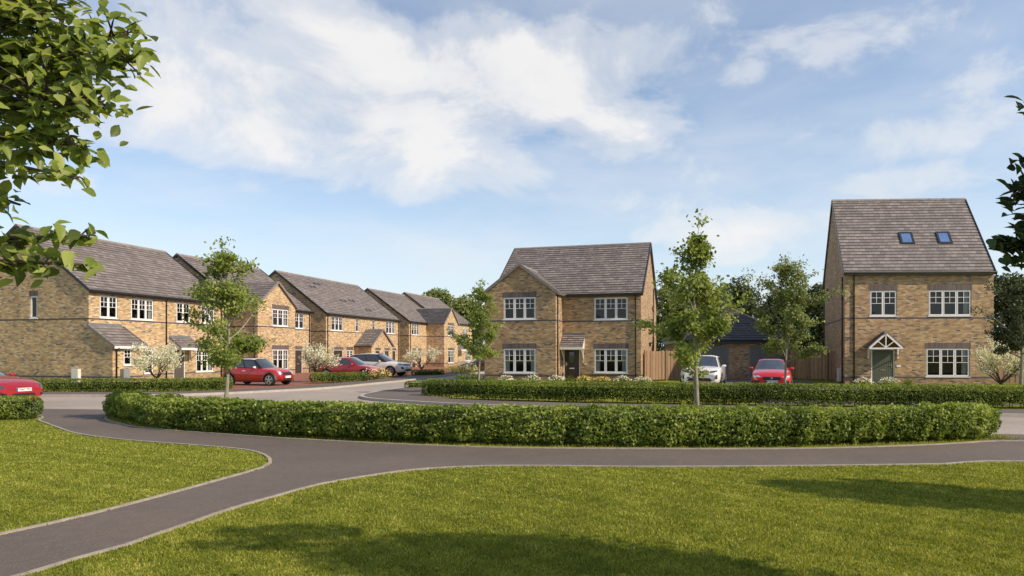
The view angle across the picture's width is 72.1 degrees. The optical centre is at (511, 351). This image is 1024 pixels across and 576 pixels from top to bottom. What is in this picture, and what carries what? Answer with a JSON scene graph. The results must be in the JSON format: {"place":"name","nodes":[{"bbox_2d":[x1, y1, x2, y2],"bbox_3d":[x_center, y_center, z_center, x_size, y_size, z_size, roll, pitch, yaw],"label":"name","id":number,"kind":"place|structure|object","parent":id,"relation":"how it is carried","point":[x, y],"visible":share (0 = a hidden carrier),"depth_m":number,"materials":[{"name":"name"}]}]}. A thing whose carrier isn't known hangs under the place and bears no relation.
{"place":"outdoors","nodes":[
{"label":"outdoors","id":0,"kind":"place"},
{"bbox_2d":[229,366,454,389],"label":"driveway paving","id":1,"kind":"structure","parent":0,"point":[301,379],"depth_m":40.99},
{"bbox_2d":[222,358,293,385],"bbox_3d":[-13.723,1.063,38.042,3.696,1.430,2.014,0,0,16],"label":"parked car","id":2,"kind":"object","parent":1,"relation":"on","point":[267,372],"visible":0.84,"depth_m":37.34,"materials":[{"name":"red paint"}]},
{"bbox_2d":[319,357,385,378],"bbox_3d":[-10.499,1.058,46.185,4.346,1.440,2.094,0,0,16],"label":"parked car","id":3,"kind":"object","parent":1,"relation":"on","point":[351,364],"visible":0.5,"depth_m":45.45,"materials":[{"name":"paint"}]},
{"bbox_2d":[350,353,411,376],"bbox_3d":[-9.804,0.944,51.686,4.796,1.667,2.236,0,0,16],"label":"parked car","id":4,"kind":"object","parent":1,"relation":"on","point":[392,366],"visible":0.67,"depth_m":50.82,"materials":[{"name":"silver paint"}]},
{"bbox_2d":[0,409,1023,575],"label":"path","id":5,"kind":"structure","parent":0,"point":[296,464],"depth_m":11.62,"materials":[{"name":"grey asphalt"}]},
{"bbox_2d":[0,353,1023,575],"bbox_3d":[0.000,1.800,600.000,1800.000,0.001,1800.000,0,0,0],"label":"ground","id":6,"kind":"structure","parent":0,"point":[609,400],"depth_m":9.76,"materials":[{"name":"green plant"}]},
{"bbox_2d":[0,395,43,419],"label":"hedge","id":7,"kind":"object","parent":6,"relation":"on","point":[11,408],"visible":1,"depth_m":18.61,"materials":[{"name":"green plant"}]},
{"bbox_2d":[0,0,160,288],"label":"broadleaf tree","id":8,"kind":"object","parent":6,"relation":"on","point":[72,62],"visible":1,"depth_m":3.35,"materials":[{"name":"green plant"}]},
{"bbox_2d":[0,224,223,381],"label":"brick house","id":9,"kind":"structure","parent":6,"relation":"on","point":[66,323],"depth_m":40.88,"materials":[{"name":"brown brick"}]},
{"bbox_2d":[29,296,37,318],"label":"window","id":10,"kind":"structure","parent":9,"relation":"in","point":[31,296],"depth_m":40.50,"materials":[{"name":"white plastic"}]},
{"bbox_2d":[100,295,116,318],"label":"window","id":11,"kind":"structure","parent":9,"relation":"in","point":[104,317],"depth_m":40.63,"materials":[{"name":"white plastic"}]},
{"bbox_2d":[123,349,132,365],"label":"window","id":12,"kind":"structure","parent":9,"relation":"in","point":[124,349],"depth_m":39.86,"materials":[{"name":"white plastic"}]},
{"bbox_2d":[130,298,152,320],"bbox_3d":[-22.652,-2.566,43.003,0.229,1.321,1.850,0,0,16],"label":"window","id":13,"kind":"structure","parent":9,"relation":"in","point":[138,300],"depth_m":43.19,"materials":[{"name":"white plastic"}]},
{"bbox_2d":[144,349,154,373],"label":"window","id":14,"kind":"structure","parent":9,"relation":"in","point":[149,349],"depth_m":43.73,"materials":[{"name":"white plastic"}]},
{"bbox_2d":[174,350,183,377],"bbox_3d":[-21.782,0.832,45.950,0.052,1.856,0.892,0,0,16],"label":"door","id":15,"kind":"structure","parent":9,"relation":"in","point":[178,372],"depth_m":46.09,"materials":[{"name":"wood"}]},
{"bbox_2d":[176,302,189,322],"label":"window","id":16,"kind":"structure","parent":9,"relation":"in","point":[188,304],"depth_m":46.22,"materials":[{"name":"white plastic"}]},
{"bbox_2d":[196,349,213,372],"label":"window","id":17,"kind":"structure","parent":9,"relation":"in","point":[201,356],"depth_m":48.02,"materials":[{"name":"white plastic"}]},
{"bbox_2d":[201,305,213,323],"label":"window","id":18,"kind":"structure","parent":9,"relation":"in","point":[209,318],"depth_m":48.50,"materials":[{"name":"white plastic"}]},
{"bbox_2d":[33,377,232,391],"bbox_3d":[-20.507,1.472,31.168,15.539,0.700,1.430,0,0,-7],"label":"hedge","id":19,"kind":"object","parent":6,"relation":"on","point":[74,385],"visible":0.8,"depth_m":31.16,"materials":[{"name":"green plant"}]},
{"bbox_2d":[0,415,271,534],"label":"path edging","id":20,"kind":"object","parent":6,"relation":"on","point":[117,506],"visible":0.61,"depth_m":9.29,"materials":[{"name":"concrete"}]},
{"bbox_2d":[0,417,272,533],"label":"lawn grass","id":21,"kind":"structure","parent":6,"relation":"on","point":[91,502],"depth_m":10.62,"materials":[{"name":"green plant"}]},
{"bbox_2d":[128,342,186,381],"bbox_3d":[-18.793,0.623,37.254,3.118,2.463,3.159,0,0,41],"label":"blossom tree","id":22,"kind":"object","parent":6,"relation":"on","point":[145,362],"visible":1,"depth_m":36.86,"materials":[{"name":"white plant"}]},
{"bbox_2d":[180,236,280,397],"bbox_3d":[-7.060,-0.548,17.683,2.230,4.704,2.379,0,0,-36],"label":"street tree","id":23,"kind":"object","parent":6,"relation":"on","point":[232,293],"visible":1,"depth_m":17.31,"materials":[{"name":"green plant"}]},
{"bbox_2d":[173,253,313,374],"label":"brick house","id":24,"kind":"structure","parent":6,"relation":"on","point":[283,318],"depth_m":53.69,"materials":[{"name":"brown brick"}]},
{"bbox_2d":[273,309,287,326],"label":"window","id":25,"kind":"structure","parent":24,"relation":"in","point":[285,314],"depth_m":53.95,"materials":[{"name":"white plastic"}]},
{"bbox_2d":[273,349,287,368],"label":"window","id":26,"kind":"structure","parent":24,"relation":"in","point":[285,359],"depth_m":54.21,"materials":[{"name":"white plastic"}]},
{"bbox_2d":[295,350,301,372],"bbox_3d":[-17.968,0.812,58.994,0.052,1.896,1.072,0,0,16],"label":"door","id":27,"kind":"structure","parent":24,"relation":"in","point":[298,363],"depth_m":59.06,"materials":[{"name":"brown wood"}]},
{"bbox_2d":[295,313,302,328],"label":"window","id":28,"kind":"structure","parent":24,"relation":"in","point":[296,317],"depth_m":59.02,"materials":[{"name":"white plastic"}]},
{"bbox_2d":[38,371,484,396],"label":"kerb","id":29,"kind":"structure","parent":6,"relation":"on","point":[184,394],"depth_m":30.98,"materials":[{"name":"concrete"}]},
{"bbox_2d":[43,370,484,393],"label":"footway","id":30,"kind":"structure","parent":6,"relation":"on","point":[330,384],"depth_m":33.55,"materials":[{"name":"concrete"}]},
{"bbox_2d":[298,340,341,375],"bbox_3d":[-11.498,0.560,41.648,2.860,2.589,2.978,0,0,0],"label":"blossom tree","id":31,"kind":"object","parent":6,"relation":"on","point":[310,355],"visible":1,"depth_m":41.31,"materials":[{"name":"white plant"}]},
{"bbox_2d":[269,270,401,371],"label":"brick house","id":32,"kind":"structure","parent":6,"relation":"on","point":[348,320],"depth_m":67.92,"materials":[{"name":"brown brick"}]},
{"bbox_2d":[331,316,342,331],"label":"window","id":33,"kind":"structure","parent":32,"relation":"in","point":[334,320],"depth_m":64.93,"materials":[{"name":"white plastic"}]},
{"bbox_2d":[334,350,341,356],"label":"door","id":34,"kind":"structure","parent":32,"relation":"in","point":[337,352],"depth_m":65.29,"materials":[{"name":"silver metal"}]},
{"bbox_2d":[386,321,393,333],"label":"window","id":35,"kind":"structure","parent":32,"relation":"in","point":[386,321],"depth_m":75.89,"materials":[{"name":"white plastic"}]},
{"bbox_2d":[309,371,368,382],"bbox_3d":[-9.943,1.461,40.556,3.447,0.679,1.070,0,0,-29],"label":"hedge","id":36,"kind":"object","parent":6,"relation":"on","point":[332,377],"visible":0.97,"depth_m":40.27,"materials":[{"name":"green plant"}]},
{"bbox_2d":[363,368,376,379],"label":"flower clump","id":37,"kind":"object","parent":6,"relation":"on","point":[370,376],"visible":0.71,"depth_m":44.76,"materials":[{"name":"green plant"}]},
{"bbox_2d":[369,366,391,379],"bbox_3d":[-8.306,1.378,44.633,1.713,0.904,1.095,0,0,0],"label":"flower clump","id":38,"kind":"object","parent":6,"relation":"on","point":[382,376],"visible":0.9,"depth_m":44.49,"materials":[{"name":"yellow plant"}]},
{"bbox_2d":[364,288,459,366],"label":"brick house","id":39,"kind":"structure","parent":6,"relation":"on","point":[420,327],"depth_m":84.45,"materials":[{"name":"brown brick"}]},
{"bbox_2d":[412,324,418,335],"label":"window","id":40,"kind":"structure","parent":39,"relation":"in","point":[415,329],"depth_m":82.02,"materials":[{"name":"white plastic"}]},
{"bbox_2d":[448,325,453,335],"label":"window","id":41,"kind":"structure","parent":39,"relation":"in","point":[450,328],"depth_m":86.40,"materials":[{"name":"white plastic"}]},
{"bbox_2d":[448,350,453,362],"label":"window","id":42,"kind":"structure","parent":39,"relation":"in","point":[450,356],"depth_m":86.82,"materials":[{"name":"white plastic"}]},
{"bbox_2d":[404,380,431,387],"bbox_3d":[-4.304,1.567,34.204,1.972,0.483,0.888,0,0,-37],"label":"hedge","id":43,"kind":"object","parent":6,"relation":"on","point":[412,384],"visible":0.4,"depth_m":33.77,"materials":[{"name":"green plant"}]},
{"bbox_2d":[403,345,446,368],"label":"blossom tree","id":44,"kind":"object","parent":6,"relation":"on","point":[413,358],"visible":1,"depth_m":59.74,"materials":[{"name":"white plant"}]},
{"bbox_2d":[411,369,444,375],"bbox_3d":[-6.202,1.531,51.892,2.743,0.560,1.004,0,0,-41],"label":"hedge","id":45,"kind":"object","parent":6,"relation":"on","point":[430,372],"visible":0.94,"depth_m":51.61,"materials":[{"name":"green plant"}]},
{"bbox_2d":[402,292,471,364],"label":"brick house","id":46,"kind":"structure","parent":6,"relation":"on","point":[421,301],"depth_m":96.68,"materials":[{"name":"brown brick"}]},
{"bbox_2d":[422,287,455,305],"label":"tree","id":47,"kind":"object","parent":6,"relation":"on","point":[439,293],"visible":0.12,"depth_m":116.67,"materials":[{"name":"green plant"}]},
{"bbox_2d":[441,364,475,373],"bbox_3d":[-4.425,1.357,56.497,3.261,0.956,2.155,0,0,0],"label":"flower clump","id":48,"kind":"object","parent":6,"relation":"on","point":[460,371],"visible":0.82,"depth_m":56.30,"materials":[{"name":"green plant"}]},
{"bbox_2d":[447,294,484,358],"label":"tree","id":49,"kind":"object","parent":6,"relation":"on","point":[461,306],"visible":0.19,"depth_m":108.43,"materials":[{"name":"green plant"}]},
{"bbox_2d":[455,374,482,384],"bbox_3d":[-2.325,1.500,38.045,1.492,0.620,0.986,0,0,-34],"label":"hedge","id":50,"kind":"object","parent":6,"relation":"on","point":[465,376],"visible":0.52,"depth_m":37.92,"materials":[{"name":"green plant"}]},
{"bbox_2d":[463,362,477,373],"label":"flower clump","id":51,"kind":"object","parent":6,"relation":"on","point":[471,368],"visible":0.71,"depth_m":57.64,"materials":[{"name":"green plant"}]},
{"bbox_2d":[446,280,505,394],"bbox_3d":[-1.485,-0.629,29.109,2.472,4.863,1.892,0,0,0],"label":"street tree","id":52,"kind":"object","parent":6,"relation":"on","point":[480,296],"visible":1,"depth_m":28.85,"materials":[{"name":"green plant"}]},
{"bbox_2d":[498,375,513,382],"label":"flower clump","id":53,"kind":"object","parent":6,"relation":"on","point":[505,378],"visible":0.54,"depth_m":40.87,"materials":[{"name":"white plant"}]},
{"bbox_2d":[12,460,1023,575],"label":"path edging","id":54,"kind":"object","parent":6,"relation":"on","point":[150,535],"visible":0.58,"depth_m":10.36,"materials":[{"name":"concrete"}]},
{"bbox_2d":[522,374,539,382],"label":"flower clump","id":55,"kind":"object","parent":6,"relation":"on","point":[529,377],"visible":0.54,"depth_m":41.20,"materials":[{"name":"white plant"}]},
{"bbox_2d":[101,389,1002,446],"bbox_3d":[-0.867,1.393,15.680,22.200,0.858,4.338,0,0,13],"label":"hedge","id":56,"kind":"object","parent":6,"relation":"on","point":[741,424],"visible":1,"depth_m":13.75,"materials":[{"name":"green plant"}]},
{"bbox_2d":[548,375,565,381],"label":"flower clump","id":57,"kind":"object","parent":6,"relation":"on","point":[558,378],"visible":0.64,"depth_m":40.91,"materials":[{"name":"white plant"}]},
{"bbox_2d":[104,416,1023,448],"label":"path edging","id":58,"kind":"object","parent":6,"relation":"on","point":[105,418],"visible":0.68,"depth_m":13.40,"materials":[{"name":"concrete"}]},
{"bbox_2d":[109,417,1023,447],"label":"verge grass","id":59,"kind":"structure","parent":6,"relation":"on","point":[451,441],"depth_m":13.92,"materials":[{"name":"green plant"}]},
{"bbox_2d":[563,376,576,382],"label":"flower clump","id":60,"kind":"object","parent":6,"relation":"on","point":[572,380],"visible":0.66,"depth_m":40.81,"materials":[{"name":"green plant"}]},
{"bbox_2d":[484,242,657,381],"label":"brick house","id":61,"kind":"structure","parent":6,"relation":"on","point":[571,311],"depth_m":42.44,"materials":[{"name":"brown brick"}]},
{"bbox_2d":[503,349,535,373],"bbox_3d":[0.464,0.555,41.918,2.080,1.501,0.229,0,0,16],"label":"window","id":62,"kind":"structure","parent":61,"relation":"in","point":[507,355],"depth_m":41.93,"materials":[{"name":"white plastic"}]},
{"bbox_2d":[504,297,535,319],"bbox_3d":[0.454,-2.566,41.883,2.080,1.361,0.155,0,0,16],"label":"window","id":63,"kind":"structure","parent":61,"relation":"in","point":[514,308],"depth_m":41.88,"materials":[{"name":"white plastic"}]},
{"bbox_2d":[565,350,578,380],"bbox_3d":[3.655,0.827,42.844,0.902,1.866,0.052,0,0,17],"label":"door","id":64,"kind":"structure","parent":61,"relation":"in","point":[571,356],"depth_m":42.82,"materials":[{"name":"brown wood"}]},
{"bbox_2d":[593,297,627,320],"bbox_3d":[5.922,-2.571,42.140,2.100,1.371,0.155,0,0,16],"label":"window","id":65,"kind":"structure","parent":61,"relation":"in","point":[605,299],"depth_m":42.13,"materials":[{"name":"white plastic"}]},
{"bbox_2d":[594,349,627,373],"bbox_3d":[5.932,0.555,42.176,2.100,1.501,0.229,0,0,16],"label":"window","id":66,"kind":"structure","parent":61,"relation":"in","point":[597,355],"depth_m":42.17,"materials":[{"name":"white plastic"}]},
{"bbox_2d":[577,375,593,381],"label":"flower clump","id":67,"kind":"object","parent":6,"relation":"on","point":[584,378],"visible":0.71,"depth_m":40.46,"materials":[{"name":"yellow plant"}]},
{"bbox_2d":[593,376,611,382],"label":"flower clump","id":68,"kind":"object","parent":6,"relation":"on","point":[605,379],"visible":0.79,"depth_m":40.34,"materials":[{"name":"yellow plant"}]},
{"bbox_2d":[613,375,632,381],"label":"flower clump","id":69,"kind":"object","parent":6,"relation":"on","point":[624,380],"visible":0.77,"depth_m":40.13,"materials":[{"name":"white plant"}]},
{"bbox_2d":[633,376,651,382],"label":"flower clump","id":70,"kind":"object","parent":6,"relation":"on","point":[643,379],"visible":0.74,"depth_m":39.45,"materials":[{"name":"white plant"}]},
{"bbox_2d":[643,350,681,380],"bbox_3d":[9.642,0.865,44.109,4.460,1.970,0.155,0,0,-42],"label":"timber fence","id":71,"kind":"object","parent":6,"relation":"on","point":[652,364],"visible":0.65,"depth_m":43.76,"materials":[{"name":"brown wood"}]},
{"bbox_2d":[656,284,698,352],"bbox_3d":[13.973,-2.117,62.180,5.246,8.056,4.972,0,0,40],"label":"tree","id":72,"kind":"object","parent":6,"relation":"on","point":[669,311],"visible":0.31,"depth_m":61.16,"materials":[{"name":"green plant"}]},
{"bbox_2d":[360,375,1023,417],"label":"kerb","id":73,"kind":"structure","parent":6,"relation":"on","point":[362,396],"depth_m":24.07,"materials":[{"name":"concrete"}]},
{"bbox_2d":[630,208,754,408],"bbox_3d":[3.954,-0.672,15.451,2.201,4.951,2.035,0,0,-27],"label":"street tree","id":74,"kind":"object","parent":6,"relation":"on","point":[707,328],"visible":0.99,"depth_m":15.39,"materials":[{"name":"green plant"}]},
{"bbox_2d":[364,375,1023,413],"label":"footway","id":75,"kind":"structure","parent":6,"relation":"on","point":[412,394],"depth_m":24.59,"materials":[{"name":"concrete"}]},
{"bbox_2d":[692,285,739,319],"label":"tree","id":76,"kind":"object","parent":6,"relation":"on","point":[718,300],"visible":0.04,"depth_m":70.61,"materials":[{"name":"green plant"}]},
{"bbox_2d":[421,378,1023,407],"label":"hedge","id":77,"kind":"object","parent":6,"relation":"on","point":[836,393],"visible":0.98,"depth_m":23.63,"materials":[{"name":"green plant"}]},
{"bbox_2d":[660,306,798,378],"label":"double garage","id":78,"kind":"structure","parent":6,"relation":"on","point":[737,350],"depth_m":46.73,"materials":[{"name":"brown brick"}]},
{"bbox_2d":[701,346,728,378],"bbox_3d":[13.121,0.695,46.834,2.572,2.170,0.070,0,0,2],"label":"garage door","id":79,"kind":"structure","parent":78,"relation":"in","point":[721,351],"depth_m":46.79,"materials":[{"name":"silver metal"}]},
{"bbox_2d":[749,346,788,378],"bbox_3d":[17.085,0.695,46.730,2.622,2.170,0.070,0,0,2],"label":"garage door","id":80,"kind":"structure","parent":78,"relation":"in","point":[755,352],"depth_m":46.73,"materials":[{"name":"silver metal"}]},
{"bbox_2d":[721,274,763,317],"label":"tree","id":81,"kind":"object","parent":6,"relation":"on","point":[749,305],"visible":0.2,"depth_m":74.78,"materials":[{"name":"green plant"}]},
{"bbox_2d":[753,292,806,350],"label":"tree","id":82,"kind":"object","parent":6,"relation":"on","point":[769,305],"visible":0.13,"depth_m":68.78,"materials":[{"name":"green plant"}]},
{"bbox_2d":[779,282,822,350],"bbox_3d":[28.500,-2.375,66.105,6.239,8.571,7.226,0,0,0],"label":"tree","id":83,"kind":"object","parent":6,"relation":"on","point":[815,312],"visible":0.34,"depth_m":64.89,"materials":[{"name":"green plant"}]},
{"bbox_2d":[787,350,834,380],"bbox_3d":[19.161,0.865,44.156,0.155,1.970,4.785,0,0,-26],"label":"timber fence","id":84,"kind":"object","parent":6,"relation":"on","point":[814,368],"visible":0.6,"depth_m":44.32,"materials":[{"name":"brown wood"}]},
{"bbox_2d":[853,377,873,383],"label":"flower clump","id":85,"kind":"object","parent":6,"relation":"on","point":[862,381],"visible":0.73,"depth_m":37.70,"materials":[{"name":"white plant"}]},
{"bbox_2d":[879,377,900,384],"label":"flower clump","id":86,"kind":"object","parent":6,"relation":"on","point":[889,381],"visible":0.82,"depth_m":37.63,"materials":[{"name":"white plant"}]},
{"bbox_2d":[900,378,917,384],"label":"flower clump","id":87,"kind":"object","parent":6,"relation":"on","point":[907,382],"visible":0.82,"depth_m":37.78,"materials":[{"name":"green plant"}]},
{"bbox_2d":[822,198,997,384],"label":"brick house","id":88,"kind":"structure","parent":6,"relation":"on","point":[920,272],"depth_m":38.89,"materials":[{"name":"brown brick"}]},
{"bbox_2d":[872,350,892,383],"bbox_3d":[20.478,0.827,38.836,1.138,1.866,0.075,0,0,3],"label":"door","id":89,"kind":"structure","parent":88,"relation":"in","point":[882,360],"depth_m":38.85,"materials":[{"name":"green wood"}]},
{"bbox_2d":[869,290,897,316],"bbox_3d":[20.482,-2.655,38.818,1.564,1.461,0.155,0,0,3],"label":"window","id":90,"kind":"structure","parent":88,"relation":"in","point":[883,303],"depth_m":38.81,"materials":[{"name":"white plastic"}]},
{"bbox_2d":[926,348,970,377],"bbox_3d":[23.924,0.605,38.661,2.444,1.601,0.229,0,0,3],"label":"window","id":91,"kind":"structure","parent":88,"relation":"in","point":[965,362],"depth_m":38.64,"materials":[{"name":"white plastic"}]},
{"bbox_2d":[928,290,971,316],"bbox_3d":[24.033,-2.665,38.654,2.384,1.461,0.229,0,0,3],"label":"window","id":92,"kind":"structure","parent":88,"relation":"in","point":[966,297],"depth_m":38.64,"materials":[{"name":"white plastic"}]},
{"bbox_2d":[969,275,1023,390],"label":"street tree","id":93,"kind":"object","parent":6,"relation":"on","point":[1017,341],"visible":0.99,"depth_m":30.97,"materials":[{"name":"green plant"}]},
{"bbox_2d":[971,335,1023,389],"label":"blossom tree","id":94,"kind":"object","parent":6,"relation":"on","point":[993,361],"visible":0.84,"depth_m":32.74,"materials":[{"name":"white plant"}]},
{"bbox_2d":[986,95,1023,272],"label":"broadleaf tree","id":95,"kind":"object","parent":6,"relation":"on","point":[1006,244],"visible":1,"depth_m":4.34,"materials":[{"name":"green plant"}]},
{"bbox_2d":[994,271,1023,350],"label":"tree","id":96,"kind":"object","parent":6,"relation":"on","point":[1006,281],"visible":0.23,"depth_m":51.17,"materials":[{"name":"green plant"}]},
{"bbox_2d":[994,351,1023,383],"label":"timber fence","id":97,"kind":"object","parent":6,"relation":"on","point":[1013,379],"visible":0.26,"depth_m":38.84,"materials":[{"name":"brown wood"}]},
{"bbox_2d":[1012,283,1023,350],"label":"tree","id":98,"kind":"object","parent":6,"relation":"on","point":[1014,306],"visible":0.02,"depth_m":50.05,"materials":[{"name":"green plant"}]},
{"bbox_2d":[0,0,1023,350],"label":"sky","id":99,"kind":"structure","parent":0,"point":[395,146],"materials":[{"name":"blue"}]},
{"bbox_2d":[8,373,1023,434],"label":"road","id":100,"kind":"structure","parent":0,"point":[1011,425],"depth_m":27.06,"materials":[{"name":"grey asphalt"}]},
{"bbox_2d":[0,371,42,401],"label":"parked car","id":101,"kind":"object","parent":100,"relation":"on","point":[11,384],"visible":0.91,"depth_m":24.23,"materials":[{"name":"paint"}]},
{"bbox_2d":[458,359,484,371],"bbox_3d":[-2.552,1.058,61.591,4.346,1.440,2.094,0,0,-10],"label":"parked car","id":102,"kind":"object","parent":100,"relation":"on","point":[482,364],"visible":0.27,"depth_m":60.67,"materials":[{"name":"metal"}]},
{"bbox_2d":[699,379,1019,404],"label":"driveway paving","id":103,"kind":"structure","parent":0,"point":[747,380],"depth_m":35.36,"materials":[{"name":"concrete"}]},
{"bbox_2d":[680,355,726,388],"bbox_3d":[9.536,0.969,34.964,2.207,1.617,4.278,0,0,21],"label":"parked car","id":104,"kind":"object","parent":103,"relation":"on","point":[713,365],"visible":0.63,"depth_m":33.34,"materials":[{"name":"white paint"}]},
{"bbox_2d":[749,359,793,387],"bbox_3d":[13.124,1.069,35.611,2.118,1.418,4.678,0,0,20],"label":"parked car","id":105,"kind":"object","parent":103,"relation":"on","point":[770,371],"visible":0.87,"depth_m":34.02,"materials":[{"name":"paint"}]},
{"bbox_2d":[741,253,854,382],"bbox_3d":[10.740,-1.003,26.793,3.269,5.612,3.687,0,0,-40],"label":"street tree","id":106,"kind":"object","parent":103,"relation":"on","point":[795,314],"visible":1,"depth_m":26.61,"materials":[{"name":"green plant"}]},
{"bbox_2d":[987,434,1023,440],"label":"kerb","id":107,"kind":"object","parent":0,"point":[1018,436],"visible":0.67,"depth_m":14.74,"materials":[{"name":"concrete"}]}
]}

